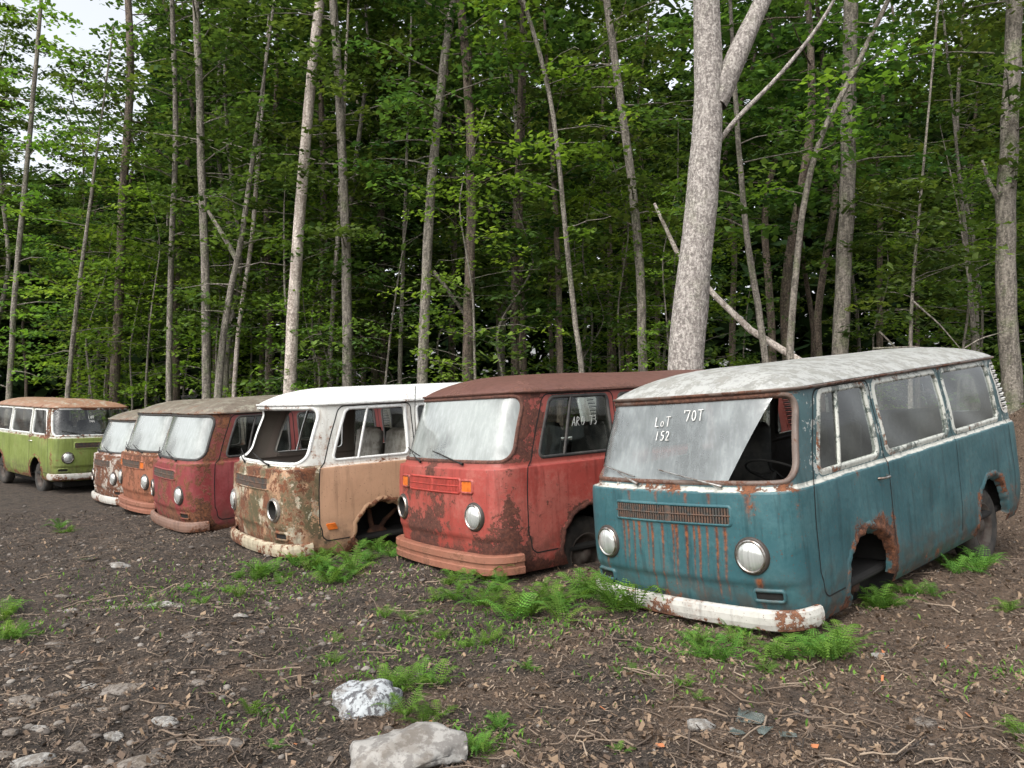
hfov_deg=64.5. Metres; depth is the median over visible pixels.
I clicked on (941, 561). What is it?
fern plant
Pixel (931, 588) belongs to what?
fern plant
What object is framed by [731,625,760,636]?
fern plant
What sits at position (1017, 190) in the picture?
tree
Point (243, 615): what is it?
rock
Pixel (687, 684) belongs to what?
fern plant
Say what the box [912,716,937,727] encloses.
rock
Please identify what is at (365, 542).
fern plant
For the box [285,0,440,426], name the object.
tree
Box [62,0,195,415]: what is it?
tree
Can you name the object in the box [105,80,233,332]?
tree
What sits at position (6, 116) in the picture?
tree
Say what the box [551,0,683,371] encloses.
tree
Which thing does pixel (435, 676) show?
fern plant
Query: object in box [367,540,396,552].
fern plant
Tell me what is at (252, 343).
sapling
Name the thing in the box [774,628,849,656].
fern plant
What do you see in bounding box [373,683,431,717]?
fern plant
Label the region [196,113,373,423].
sapling
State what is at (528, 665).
fern plant
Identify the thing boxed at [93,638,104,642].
rock
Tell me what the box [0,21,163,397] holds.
tree
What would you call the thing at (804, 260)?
tree
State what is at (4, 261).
tree
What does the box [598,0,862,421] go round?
tree
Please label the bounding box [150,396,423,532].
van
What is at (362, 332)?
sapling
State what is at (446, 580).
fern plant
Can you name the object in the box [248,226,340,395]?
sapling
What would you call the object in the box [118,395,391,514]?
van
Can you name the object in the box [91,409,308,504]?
van
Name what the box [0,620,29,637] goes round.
fern plant
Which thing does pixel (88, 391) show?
sapling
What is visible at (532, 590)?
fern plant
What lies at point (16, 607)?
fern plant
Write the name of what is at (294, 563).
fern plant
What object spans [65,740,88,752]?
rock
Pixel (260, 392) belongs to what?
tree
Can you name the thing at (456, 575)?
fern plant
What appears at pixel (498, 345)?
sapling
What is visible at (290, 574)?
fern plant
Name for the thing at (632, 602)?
fern plant
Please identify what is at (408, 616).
fern plant
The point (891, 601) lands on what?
fern plant
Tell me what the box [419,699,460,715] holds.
fern plant
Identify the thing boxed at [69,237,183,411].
sapling
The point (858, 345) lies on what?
tree
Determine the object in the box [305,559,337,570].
fern plant
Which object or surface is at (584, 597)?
fern plant
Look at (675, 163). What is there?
sapling
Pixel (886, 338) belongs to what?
dead branch
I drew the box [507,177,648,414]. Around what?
sapling
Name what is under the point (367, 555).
fern plant
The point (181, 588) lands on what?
fern plant
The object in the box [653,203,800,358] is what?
fallen trunk
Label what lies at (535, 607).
fern plant
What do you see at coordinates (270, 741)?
fern plant
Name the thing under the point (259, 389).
sapling
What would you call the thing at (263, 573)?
fern plant
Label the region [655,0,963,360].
tree
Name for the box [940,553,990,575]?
fern plant
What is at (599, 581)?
fern plant
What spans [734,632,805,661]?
fern plant
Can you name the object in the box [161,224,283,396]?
sapling
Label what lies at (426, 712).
fern plant
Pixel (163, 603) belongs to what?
rock
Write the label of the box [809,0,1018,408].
tree
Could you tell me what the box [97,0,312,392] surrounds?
tree
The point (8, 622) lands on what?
fern plant
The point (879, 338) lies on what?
tree
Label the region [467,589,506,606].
fern plant
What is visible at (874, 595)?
fern plant
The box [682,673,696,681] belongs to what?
fern plant
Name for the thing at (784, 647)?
fern plant
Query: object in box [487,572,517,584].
fern plant
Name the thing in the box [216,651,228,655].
rock
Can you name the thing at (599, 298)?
sapling
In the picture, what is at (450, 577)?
fern plant
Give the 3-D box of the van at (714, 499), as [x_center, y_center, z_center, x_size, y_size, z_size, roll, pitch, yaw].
[2.590,0.730,6.674,4.317,1.914,1.733,-6,0,-41]
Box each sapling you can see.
[24,208,165,422]
[27,186,110,419]
[33,272,154,416]
[35,213,180,408]
[45,215,162,428]
[55,143,211,426]
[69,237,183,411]
[121,269,183,406]
[126,214,215,406]
[130,214,222,402]
[138,248,213,399]
[160,162,281,417]
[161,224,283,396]
[187,243,284,396]
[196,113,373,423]
[243,70,413,415]
[247,151,409,421]
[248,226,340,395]
[251,298,339,413]
[254,256,396,419]
[254,273,362,417]
[261,302,364,422]
[300,196,415,425]
[318,159,497,424]
[335,292,431,419]
[377,95,569,382]
[380,226,527,383]
[430,184,621,401]
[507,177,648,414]
[518,160,633,418]
[533,263,662,429]
[568,139,680,395]
[589,107,781,370]
[602,221,764,370]
[614,185,739,369]
[622,160,766,371]
[707,245,793,365]
[823,216,953,409]
[863,98,1023,409]
[889,165,1023,398]
[904,150,1023,410]
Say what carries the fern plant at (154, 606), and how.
on the ground
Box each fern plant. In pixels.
[0,595,34,615]
[0,598,22,620]
[0,616,18,626]
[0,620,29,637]
[0,622,27,640]
[0,623,32,639]
[1,618,36,639]
[40,518,71,528]
[61,525,75,531]
[144,601,168,608]
[173,583,191,591]
[189,588,207,594]
[190,593,213,603]
[221,567,247,578]
[224,581,253,597]
[233,698,276,714]
[237,557,280,571]
[241,566,269,579]
[248,563,279,577]
[263,738,288,748]
[267,557,287,571]
[268,572,290,584]
[274,570,299,577]
[277,552,310,565]
[290,556,325,570]
[301,555,332,566]
[304,555,343,570]
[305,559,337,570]
[306,562,353,583]
[307,549,339,565]
[307,564,366,582]
[310,542,339,559]
[313,560,355,575]
[321,649,345,663]
[324,538,372,559]
[326,631,344,641]
[333,548,380,575]
[338,549,374,568]
[349,550,383,560]
[358,534,387,550]
[358,665,415,687]
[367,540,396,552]
[371,604,398,617]
[373,541,396,554]
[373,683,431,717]
[374,661,426,692]
[377,548,400,556]
[379,663,419,686]
[386,668,413,687]
[394,610,419,622]
[395,654,443,686]
[397,700,448,722]
[417,658,459,687]
[418,607,438,614]
[419,586,448,600]
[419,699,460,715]
[424,674,450,681]
[426,627,450,639]
[431,576,481,600]
[433,571,458,584]
[438,577,457,585]
[439,569,476,579]
[451,638,469,648]
[453,580,501,606]
[456,633,483,647]
[461,567,482,583]
[464,736,504,760]
[465,729,494,755]
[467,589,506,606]
[468,565,514,580]
[468,628,500,644]
[472,592,548,620]
[473,581,494,594]
[476,728,498,750]
[477,580,516,593]
[479,587,526,616]
[482,710,512,727]
[483,569,513,587]
[484,711,516,728]
[486,578,568,615]
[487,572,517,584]
[487,623,511,639]
[493,585,532,601]
[502,589,544,616]
[514,656,539,668]
[522,577,555,594]
[526,664,542,671]
[528,584,593,603]
[530,578,578,600]
[535,595,594,623]
[538,590,578,607]
[540,591,586,615]
[554,567,602,598]
[563,574,603,587]
[568,590,597,598]
[570,568,607,594]
[574,567,645,606]
[579,588,617,603]
[582,581,651,613]
[587,571,664,611]
[605,740,635,754]
[623,660,645,674]
[629,643,651,653]
[672,677,693,687]
[674,631,732,658]
[675,629,709,643]
[682,624,716,643]
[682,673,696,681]
[687,638,715,652]
[687,688,714,700]
[693,644,737,661]
[705,630,760,663]
[715,625,764,647]
[718,617,739,630]
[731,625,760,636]
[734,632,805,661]
[747,656,782,674]
[761,639,813,657]
[769,641,810,662]
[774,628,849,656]
[781,631,832,647]
[787,623,865,660]
[802,634,853,658]
[804,620,877,656]
[813,645,844,659]
[828,619,875,649]
[853,601,882,610]
[857,594,895,605]
[858,588,890,601]
[859,583,925,608]
[861,584,914,607]
[861,586,905,609]
[862,583,896,598]
[882,579,920,593]
[890,579,933,594]
[922,578,949,598]
[935,550,967,566]
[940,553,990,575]
[946,554,1005,572]
[957,544,1009,566]
[987,597,1021,610]
[994,602,1015,612]
[994,714,1023,733]
[995,715,1023,751]
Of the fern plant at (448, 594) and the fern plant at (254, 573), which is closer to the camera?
the fern plant at (448, 594)
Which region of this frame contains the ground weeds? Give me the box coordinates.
[0,539,1023,763]
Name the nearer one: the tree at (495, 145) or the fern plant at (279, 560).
the fern plant at (279, 560)
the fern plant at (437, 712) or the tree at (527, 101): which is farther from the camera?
the tree at (527, 101)
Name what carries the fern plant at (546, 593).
on the ground
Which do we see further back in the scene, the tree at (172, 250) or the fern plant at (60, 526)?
the tree at (172, 250)
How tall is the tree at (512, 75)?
17.523 m
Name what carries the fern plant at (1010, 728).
on the ground
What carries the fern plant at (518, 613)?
on the ground
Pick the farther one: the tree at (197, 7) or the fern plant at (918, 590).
the tree at (197, 7)
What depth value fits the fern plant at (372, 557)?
7.52 m
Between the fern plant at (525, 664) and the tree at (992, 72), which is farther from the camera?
the tree at (992, 72)
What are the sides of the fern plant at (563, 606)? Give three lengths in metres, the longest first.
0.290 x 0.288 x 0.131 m
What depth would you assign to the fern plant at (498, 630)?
4.88 m
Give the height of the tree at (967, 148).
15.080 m
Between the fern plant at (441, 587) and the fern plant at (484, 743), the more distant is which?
the fern plant at (441, 587)
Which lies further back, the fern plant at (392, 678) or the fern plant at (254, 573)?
the fern plant at (254, 573)
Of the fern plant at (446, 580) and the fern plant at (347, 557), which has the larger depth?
the fern plant at (347, 557)
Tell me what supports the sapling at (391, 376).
on the ground
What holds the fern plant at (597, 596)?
on the ground
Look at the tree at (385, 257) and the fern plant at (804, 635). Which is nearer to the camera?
the fern plant at (804, 635)
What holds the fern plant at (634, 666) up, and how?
on the ground
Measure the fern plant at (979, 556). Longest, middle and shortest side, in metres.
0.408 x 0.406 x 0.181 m
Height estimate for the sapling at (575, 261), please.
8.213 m
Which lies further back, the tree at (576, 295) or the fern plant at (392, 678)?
the tree at (576, 295)
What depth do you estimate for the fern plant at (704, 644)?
4.61 m
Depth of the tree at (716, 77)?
13.36 m
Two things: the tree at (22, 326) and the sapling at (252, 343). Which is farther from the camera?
the tree at (22, 326)
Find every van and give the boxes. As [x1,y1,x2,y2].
[0,397,128,490]
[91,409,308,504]
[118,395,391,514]
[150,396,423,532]
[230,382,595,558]
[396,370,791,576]
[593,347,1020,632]
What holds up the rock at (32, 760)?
on the ground
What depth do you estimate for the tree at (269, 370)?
24.52 m
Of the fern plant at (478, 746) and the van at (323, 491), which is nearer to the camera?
the fern plant at (478, 746)
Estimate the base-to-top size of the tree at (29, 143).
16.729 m
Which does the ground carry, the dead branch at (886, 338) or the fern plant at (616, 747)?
the fern plant at (616, 747)
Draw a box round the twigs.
[0,515,1023,767]
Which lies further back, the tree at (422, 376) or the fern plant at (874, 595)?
the tree at (422, 376)
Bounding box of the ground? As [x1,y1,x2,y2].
[0,378,1023,767]
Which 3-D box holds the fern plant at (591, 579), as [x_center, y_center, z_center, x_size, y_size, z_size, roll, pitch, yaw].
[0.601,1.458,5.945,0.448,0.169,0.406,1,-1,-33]
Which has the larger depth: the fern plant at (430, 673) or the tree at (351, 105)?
the tree at (351, 105)
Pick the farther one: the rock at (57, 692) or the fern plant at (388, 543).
the fern plant at (388, 543)
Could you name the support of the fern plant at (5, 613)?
on the ground
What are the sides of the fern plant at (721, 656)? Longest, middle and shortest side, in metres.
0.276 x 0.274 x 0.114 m
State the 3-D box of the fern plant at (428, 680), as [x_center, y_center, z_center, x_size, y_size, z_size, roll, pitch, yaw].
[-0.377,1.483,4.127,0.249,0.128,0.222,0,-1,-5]
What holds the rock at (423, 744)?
on the ground
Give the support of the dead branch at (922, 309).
on the dead branch at (893, 347)
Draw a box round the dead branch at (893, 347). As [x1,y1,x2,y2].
[872,346,917,348]
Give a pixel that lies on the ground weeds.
(504, 736)
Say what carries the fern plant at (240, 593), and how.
on the ground
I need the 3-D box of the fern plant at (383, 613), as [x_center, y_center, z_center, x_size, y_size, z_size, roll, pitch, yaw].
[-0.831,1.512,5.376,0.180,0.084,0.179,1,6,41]
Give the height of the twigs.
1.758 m
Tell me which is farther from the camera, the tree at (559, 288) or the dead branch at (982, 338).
the tree at (559, 288)
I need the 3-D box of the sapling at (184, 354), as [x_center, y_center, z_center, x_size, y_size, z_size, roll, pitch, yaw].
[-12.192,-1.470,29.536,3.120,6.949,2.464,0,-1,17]
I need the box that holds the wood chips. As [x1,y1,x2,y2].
[0,408,1023,767]
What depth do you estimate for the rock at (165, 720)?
3.75 m
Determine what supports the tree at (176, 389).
on the ground
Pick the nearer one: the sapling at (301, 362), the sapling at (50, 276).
the sapling at (301, 362)
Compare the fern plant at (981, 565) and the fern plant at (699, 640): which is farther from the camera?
the fern plant at (981, 565)
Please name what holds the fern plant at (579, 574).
on the ground
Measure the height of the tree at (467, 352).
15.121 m
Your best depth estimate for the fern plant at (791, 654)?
4.51 m
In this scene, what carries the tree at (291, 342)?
on the ground
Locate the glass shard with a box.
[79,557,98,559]
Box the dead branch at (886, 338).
[879,331,894,346]
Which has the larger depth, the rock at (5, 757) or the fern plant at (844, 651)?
the fern plant at (844, 651)
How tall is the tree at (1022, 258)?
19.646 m
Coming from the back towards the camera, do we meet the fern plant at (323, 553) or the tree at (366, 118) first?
the tree at (366, 118)
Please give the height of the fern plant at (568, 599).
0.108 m
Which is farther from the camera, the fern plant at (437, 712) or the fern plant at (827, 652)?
the fern plant at (827, 652)
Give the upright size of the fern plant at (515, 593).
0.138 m
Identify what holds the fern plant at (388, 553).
on the ground
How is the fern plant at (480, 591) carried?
on the ground
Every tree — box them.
[0,0,117,425]
[0,2,72,367]
[0,3,88,321]
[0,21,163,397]
[0,34,18,269]
[0,70,42,314]
[0,132,46,335]
[0,170,18,296]
[0,179,61,420]
[7,86,154,421]
[10,63,127,421]
[23,162,144,419]
[37,46,196,428]
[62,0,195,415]
[74,0,271,401]
[82,0,251,400]
[87,0,263,400]
[95,0,284,398]
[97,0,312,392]
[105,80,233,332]
[130,6,288,397]
[145,0,326,396]
[155,0,320,397]
[159,0,332,397]
[177,52,319,428]
[178,1,356,394]
[207,0,427,387]
[209,49,325,394]
[209,76,327,390]
[211,0,434,386]
[222,1,442,383]
[233,0,421,386]
[245,0,457,384]
[283,0,323,393]
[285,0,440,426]
[308,4,426,416]
[310,0,489,384]
[321,0,497,384]
[324,1,448,384]
[333,0,530,383]
[368,0,548,382]
[372,0,555,381]
[400,0,610,375]
[425,5,566,372]
[435,0,605,374]
[440,5,613,376]
[456,0,643,421]
[456,62,581,374]
[480,0,634,429]
[492,74,608,411]
[501,56,633,416]
[521,0,693,371]
[525,0,684,372]
[534,69,666,371]
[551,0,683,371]
[551,118,630,371]
[556,0,725,371]
[585,0,722,369]
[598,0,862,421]
[655,0,909,361]
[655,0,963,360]
[658,0,835,366]
[659,0,834,369]
[720,0,957,359]
[720,1,893,384]
[738,0,956,411]
[757,0,968,354]
[779,0,970,406]
[799,142,910,352]
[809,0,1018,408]
[837,0,990,407]
[838,0,1023,409]
[855,0,1023,409]
[887,0,1023,407]
[891,0,1023,414]
[898,34,1023,407]
[966,37,1023,263]
[970,37,1023,305]
[977,45,1023,323]
[978,10,1023,272]
[989,41,1023,286]
[990,122,1023,270]
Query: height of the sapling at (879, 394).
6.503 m
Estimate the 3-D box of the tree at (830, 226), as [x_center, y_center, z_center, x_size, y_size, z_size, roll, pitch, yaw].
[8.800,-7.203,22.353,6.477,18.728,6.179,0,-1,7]
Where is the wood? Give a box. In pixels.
[0,0,1023,410]
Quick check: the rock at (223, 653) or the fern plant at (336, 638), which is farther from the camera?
the fern plant at (336, 638)
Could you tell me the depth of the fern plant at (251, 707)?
3.85 m
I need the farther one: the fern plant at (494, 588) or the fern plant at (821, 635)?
the fern plant at (494, 588)
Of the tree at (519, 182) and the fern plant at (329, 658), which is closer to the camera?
the fern plant at (329, 658)
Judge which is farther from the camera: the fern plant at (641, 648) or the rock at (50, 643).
the rock at (50, 643)
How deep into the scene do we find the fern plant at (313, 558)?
7.13 m
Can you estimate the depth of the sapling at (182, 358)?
26.88 m
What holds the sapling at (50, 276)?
on the ground
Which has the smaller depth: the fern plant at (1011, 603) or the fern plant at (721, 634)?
the fern plant at (721, 634)
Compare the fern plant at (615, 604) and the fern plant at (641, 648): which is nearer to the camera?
the fern plant at (641, 648)
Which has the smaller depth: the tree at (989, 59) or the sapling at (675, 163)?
the sapling at (675, 163)
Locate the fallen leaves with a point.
(664, 736)
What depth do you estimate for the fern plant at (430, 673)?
4.19 m
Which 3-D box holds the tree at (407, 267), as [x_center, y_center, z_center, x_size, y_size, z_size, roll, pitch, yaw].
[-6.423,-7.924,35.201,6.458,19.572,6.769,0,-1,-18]
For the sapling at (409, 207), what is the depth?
18.14 m
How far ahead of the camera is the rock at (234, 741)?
3.48 m
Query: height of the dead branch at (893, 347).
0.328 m
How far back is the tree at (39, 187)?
25.35 m
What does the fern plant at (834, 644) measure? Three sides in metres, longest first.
0.414 x 0.382 x 0.170 m
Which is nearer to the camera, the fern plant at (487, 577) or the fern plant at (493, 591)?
the fern plant at (493, 591)
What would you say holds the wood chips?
on the ground
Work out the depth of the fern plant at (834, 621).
4.76 m
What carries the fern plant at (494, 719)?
on the ground
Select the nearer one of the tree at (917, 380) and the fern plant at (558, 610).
the fern plant at (558, 610)
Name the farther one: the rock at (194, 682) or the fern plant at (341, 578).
the fern plant at (341, 578)
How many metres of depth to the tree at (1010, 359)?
15.45 m
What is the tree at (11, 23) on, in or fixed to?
on the ground
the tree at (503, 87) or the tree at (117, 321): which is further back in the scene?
the tree at (503, 87)
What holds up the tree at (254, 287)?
on the ground
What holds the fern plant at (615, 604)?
on the ground
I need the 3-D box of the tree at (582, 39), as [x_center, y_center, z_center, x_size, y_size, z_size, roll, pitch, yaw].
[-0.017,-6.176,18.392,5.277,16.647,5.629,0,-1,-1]
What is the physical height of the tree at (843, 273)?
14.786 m
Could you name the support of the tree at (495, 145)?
on the ground
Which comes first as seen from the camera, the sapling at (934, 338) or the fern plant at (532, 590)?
the fern plant at (532, 590)
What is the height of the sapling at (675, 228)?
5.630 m
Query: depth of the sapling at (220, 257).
21.58 m
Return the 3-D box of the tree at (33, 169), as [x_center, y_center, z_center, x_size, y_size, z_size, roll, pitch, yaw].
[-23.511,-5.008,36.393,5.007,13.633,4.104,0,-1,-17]
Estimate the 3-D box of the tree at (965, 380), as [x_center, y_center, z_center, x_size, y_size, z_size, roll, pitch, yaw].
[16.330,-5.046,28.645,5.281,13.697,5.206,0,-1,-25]
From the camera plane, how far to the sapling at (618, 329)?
18.54 m
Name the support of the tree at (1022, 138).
on the ground
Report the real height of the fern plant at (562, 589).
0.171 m
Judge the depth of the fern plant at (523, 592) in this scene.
5.59 m
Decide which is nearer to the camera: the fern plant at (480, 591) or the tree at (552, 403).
the fern plant at (480, 591)
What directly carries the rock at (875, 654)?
on the ground
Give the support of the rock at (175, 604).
on the ground
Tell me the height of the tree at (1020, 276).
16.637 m
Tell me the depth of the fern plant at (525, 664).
4.33 m
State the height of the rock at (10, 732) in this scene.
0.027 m
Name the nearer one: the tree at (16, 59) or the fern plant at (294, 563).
the fern plant at (294, 563)
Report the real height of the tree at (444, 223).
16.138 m
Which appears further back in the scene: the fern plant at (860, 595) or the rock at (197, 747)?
the fern plant at (860, 595)
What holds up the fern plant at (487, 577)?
on the ground
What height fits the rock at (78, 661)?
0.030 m
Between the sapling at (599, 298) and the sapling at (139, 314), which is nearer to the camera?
the sapling at (599, 298)
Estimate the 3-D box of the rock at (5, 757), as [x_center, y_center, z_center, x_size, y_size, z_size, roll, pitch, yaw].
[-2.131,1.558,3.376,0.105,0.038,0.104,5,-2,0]
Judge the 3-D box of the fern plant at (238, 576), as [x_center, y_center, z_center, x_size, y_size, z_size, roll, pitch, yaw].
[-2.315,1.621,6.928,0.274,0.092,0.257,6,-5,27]
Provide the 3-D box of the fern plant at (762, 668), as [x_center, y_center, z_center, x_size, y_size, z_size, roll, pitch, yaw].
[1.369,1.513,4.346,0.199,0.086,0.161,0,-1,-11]
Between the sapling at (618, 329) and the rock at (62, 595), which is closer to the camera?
the rock at (62, 595)
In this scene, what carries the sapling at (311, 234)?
on the ground
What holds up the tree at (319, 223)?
on the ground
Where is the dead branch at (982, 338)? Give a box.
[962,329,1012,348]
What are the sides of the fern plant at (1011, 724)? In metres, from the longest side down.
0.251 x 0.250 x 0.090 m
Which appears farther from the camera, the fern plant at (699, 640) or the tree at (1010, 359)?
the tree at (1010, 359)
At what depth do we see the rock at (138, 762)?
3.25 m
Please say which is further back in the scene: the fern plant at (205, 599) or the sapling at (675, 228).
the sapling at (675, 228)
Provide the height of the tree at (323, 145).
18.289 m
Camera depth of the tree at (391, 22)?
20.96 m
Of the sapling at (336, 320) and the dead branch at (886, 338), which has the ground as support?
the sapling at (336, 320)
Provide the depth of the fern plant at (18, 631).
5.16 m
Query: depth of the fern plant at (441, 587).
5.88 m
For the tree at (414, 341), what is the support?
on the ground
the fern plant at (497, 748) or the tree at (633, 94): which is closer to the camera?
the fern plant at (497, 748)
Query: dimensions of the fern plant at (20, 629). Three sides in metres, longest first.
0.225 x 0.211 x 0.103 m
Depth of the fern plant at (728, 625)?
4.94 m
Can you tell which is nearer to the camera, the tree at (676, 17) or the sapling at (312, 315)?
the sapling at (312, 315)
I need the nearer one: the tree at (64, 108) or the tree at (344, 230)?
the tree at (344, 230)
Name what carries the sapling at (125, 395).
on the ground
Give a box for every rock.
[0,750,16,760]
[2,728,19,736]
[7,717,24,722]
[9,694,45,705]
[10,752,56,767]
[29,725,45,730]
[45,642,63,647]
[46,691,66,696]
[55,594,70,597]
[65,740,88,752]
[72,660,84,663]
[75,683,97,690]
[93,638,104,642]
[97,707,108,712]
[99,682,148,697]
[103,731,123,741]
[110,562,130,567]
[117,752,165,767]
[147,601,173,607]
[151,716,179,726]
[169,603,184,606]
[182,633,195,637]
[188,744,202,750]
[190,679,208,685]
[205,736,242,746]
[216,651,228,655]
[234,613,248,617]
[332,678,402,719]
[349,722,467,767]
[687,718,715,730]
[871,653,887,658]
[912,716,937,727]
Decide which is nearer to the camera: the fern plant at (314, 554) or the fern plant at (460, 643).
the fern plant at (460, 643)
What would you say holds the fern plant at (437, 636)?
on the ground
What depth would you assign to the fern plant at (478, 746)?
3.42 m
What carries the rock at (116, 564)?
on the ground
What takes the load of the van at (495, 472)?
on the ground
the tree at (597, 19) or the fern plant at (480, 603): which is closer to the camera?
the fern plant at (480, 603)
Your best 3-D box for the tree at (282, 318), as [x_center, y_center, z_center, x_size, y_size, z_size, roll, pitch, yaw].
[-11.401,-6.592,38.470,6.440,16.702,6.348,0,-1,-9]
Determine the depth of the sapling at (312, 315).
18.34 m
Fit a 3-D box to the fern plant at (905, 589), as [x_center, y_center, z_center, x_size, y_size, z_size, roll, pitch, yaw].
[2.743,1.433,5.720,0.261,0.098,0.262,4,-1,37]
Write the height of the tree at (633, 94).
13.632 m
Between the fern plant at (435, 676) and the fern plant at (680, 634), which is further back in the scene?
the fern plant at (680, 634)
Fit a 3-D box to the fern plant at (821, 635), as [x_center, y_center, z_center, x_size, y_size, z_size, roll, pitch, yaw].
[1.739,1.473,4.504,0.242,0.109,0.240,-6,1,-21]
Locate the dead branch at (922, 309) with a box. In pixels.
[912,301,960,348]
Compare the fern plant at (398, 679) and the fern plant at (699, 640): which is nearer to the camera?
the fern plant at (398, 679)
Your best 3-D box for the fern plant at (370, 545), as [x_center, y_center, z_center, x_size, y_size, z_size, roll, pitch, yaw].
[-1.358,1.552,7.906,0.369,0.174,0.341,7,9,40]
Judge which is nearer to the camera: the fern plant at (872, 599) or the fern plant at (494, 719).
the fern plant at (494, 719)
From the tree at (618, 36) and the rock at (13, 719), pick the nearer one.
the rock at (13, 719)
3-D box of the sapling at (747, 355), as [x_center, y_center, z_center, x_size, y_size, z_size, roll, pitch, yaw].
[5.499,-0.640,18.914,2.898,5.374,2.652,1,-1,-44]
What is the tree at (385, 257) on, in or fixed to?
on the ground
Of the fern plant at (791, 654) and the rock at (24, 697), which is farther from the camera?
the fern plant at (791, 654)
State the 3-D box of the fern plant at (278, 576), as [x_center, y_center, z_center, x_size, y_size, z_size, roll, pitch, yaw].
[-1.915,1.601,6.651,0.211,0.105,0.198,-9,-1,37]
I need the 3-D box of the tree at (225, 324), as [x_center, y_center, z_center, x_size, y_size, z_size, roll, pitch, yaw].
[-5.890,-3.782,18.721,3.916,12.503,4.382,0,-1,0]
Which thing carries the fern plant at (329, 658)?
on the ground
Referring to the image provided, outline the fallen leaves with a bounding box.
[0,412,1023,767]
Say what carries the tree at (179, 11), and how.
on the ground
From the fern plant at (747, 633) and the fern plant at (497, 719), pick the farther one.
the fern plant at (747, 633)
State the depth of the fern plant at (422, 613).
5.40 m
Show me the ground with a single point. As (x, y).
(16, 494)
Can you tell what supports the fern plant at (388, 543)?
on the ground
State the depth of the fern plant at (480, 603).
5.70 m
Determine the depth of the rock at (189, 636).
5.08 m
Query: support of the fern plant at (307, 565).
on the ground
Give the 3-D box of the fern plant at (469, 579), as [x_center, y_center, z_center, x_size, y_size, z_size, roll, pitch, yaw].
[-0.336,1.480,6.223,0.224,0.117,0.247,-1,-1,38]
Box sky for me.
[0,0,1023,380]
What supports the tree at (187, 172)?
on the ground
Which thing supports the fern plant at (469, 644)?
on the ground
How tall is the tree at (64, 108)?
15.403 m
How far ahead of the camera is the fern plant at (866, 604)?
5.43 m
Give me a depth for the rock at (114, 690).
4.15 m
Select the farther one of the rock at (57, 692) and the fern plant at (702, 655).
the fern plant at (702, 655)
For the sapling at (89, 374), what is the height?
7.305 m
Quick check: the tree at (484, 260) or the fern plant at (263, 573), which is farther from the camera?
the tree at (484, 260)
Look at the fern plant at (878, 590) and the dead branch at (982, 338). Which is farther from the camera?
the dead branch at (982, 338)
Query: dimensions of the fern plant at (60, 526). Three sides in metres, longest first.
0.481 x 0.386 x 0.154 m
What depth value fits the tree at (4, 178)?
32.15 m
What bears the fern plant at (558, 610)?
on the ground
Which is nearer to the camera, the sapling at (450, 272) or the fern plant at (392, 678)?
the fern plant at (392, 678)
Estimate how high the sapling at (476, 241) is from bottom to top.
7.859 m
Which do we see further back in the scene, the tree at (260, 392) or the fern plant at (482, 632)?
the tree at (260, 392)
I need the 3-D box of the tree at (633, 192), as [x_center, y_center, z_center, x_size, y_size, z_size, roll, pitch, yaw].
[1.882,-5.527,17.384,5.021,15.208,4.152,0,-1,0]
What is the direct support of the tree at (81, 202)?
on the ground
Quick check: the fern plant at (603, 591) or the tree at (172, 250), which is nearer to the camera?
the fern plant at (603, 591)
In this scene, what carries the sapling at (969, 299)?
on the ground
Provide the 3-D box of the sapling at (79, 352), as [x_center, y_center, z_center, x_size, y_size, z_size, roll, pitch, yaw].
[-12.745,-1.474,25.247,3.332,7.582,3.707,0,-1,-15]
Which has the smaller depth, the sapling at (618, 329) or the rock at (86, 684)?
the rock at (86, 684)
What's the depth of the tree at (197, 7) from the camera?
18.96 m
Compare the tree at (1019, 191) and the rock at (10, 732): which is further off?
the tree at (1019, 191)
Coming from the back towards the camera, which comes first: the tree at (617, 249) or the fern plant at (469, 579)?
the tree at (617, 249)
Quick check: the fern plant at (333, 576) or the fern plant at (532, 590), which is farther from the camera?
the fern plant at (333, 576)
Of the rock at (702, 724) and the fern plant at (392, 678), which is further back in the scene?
the fern plant at (392, 678)
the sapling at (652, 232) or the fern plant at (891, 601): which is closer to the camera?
the fern plant at (891, 601)
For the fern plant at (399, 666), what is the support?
on the ground
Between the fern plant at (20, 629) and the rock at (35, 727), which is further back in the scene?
the fern plant at (20, 629)
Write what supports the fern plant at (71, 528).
on the ground
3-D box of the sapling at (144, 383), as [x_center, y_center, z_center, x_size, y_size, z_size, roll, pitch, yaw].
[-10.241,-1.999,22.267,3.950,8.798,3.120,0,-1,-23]
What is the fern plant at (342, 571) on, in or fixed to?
on the ground
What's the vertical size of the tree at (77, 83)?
12.731 m
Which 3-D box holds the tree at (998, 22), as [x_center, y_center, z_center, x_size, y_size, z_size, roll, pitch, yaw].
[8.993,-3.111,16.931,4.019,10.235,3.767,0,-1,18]
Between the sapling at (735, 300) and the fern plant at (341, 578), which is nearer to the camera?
the fern plant at (341, 578)
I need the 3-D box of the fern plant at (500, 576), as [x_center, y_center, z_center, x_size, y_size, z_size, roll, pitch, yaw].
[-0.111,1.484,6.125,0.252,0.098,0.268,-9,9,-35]
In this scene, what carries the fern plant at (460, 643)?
on the ground
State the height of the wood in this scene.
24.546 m
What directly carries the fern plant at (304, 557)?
on the ground
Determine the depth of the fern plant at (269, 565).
7.01 m
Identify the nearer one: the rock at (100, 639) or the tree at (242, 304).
the rock at (100, 639)

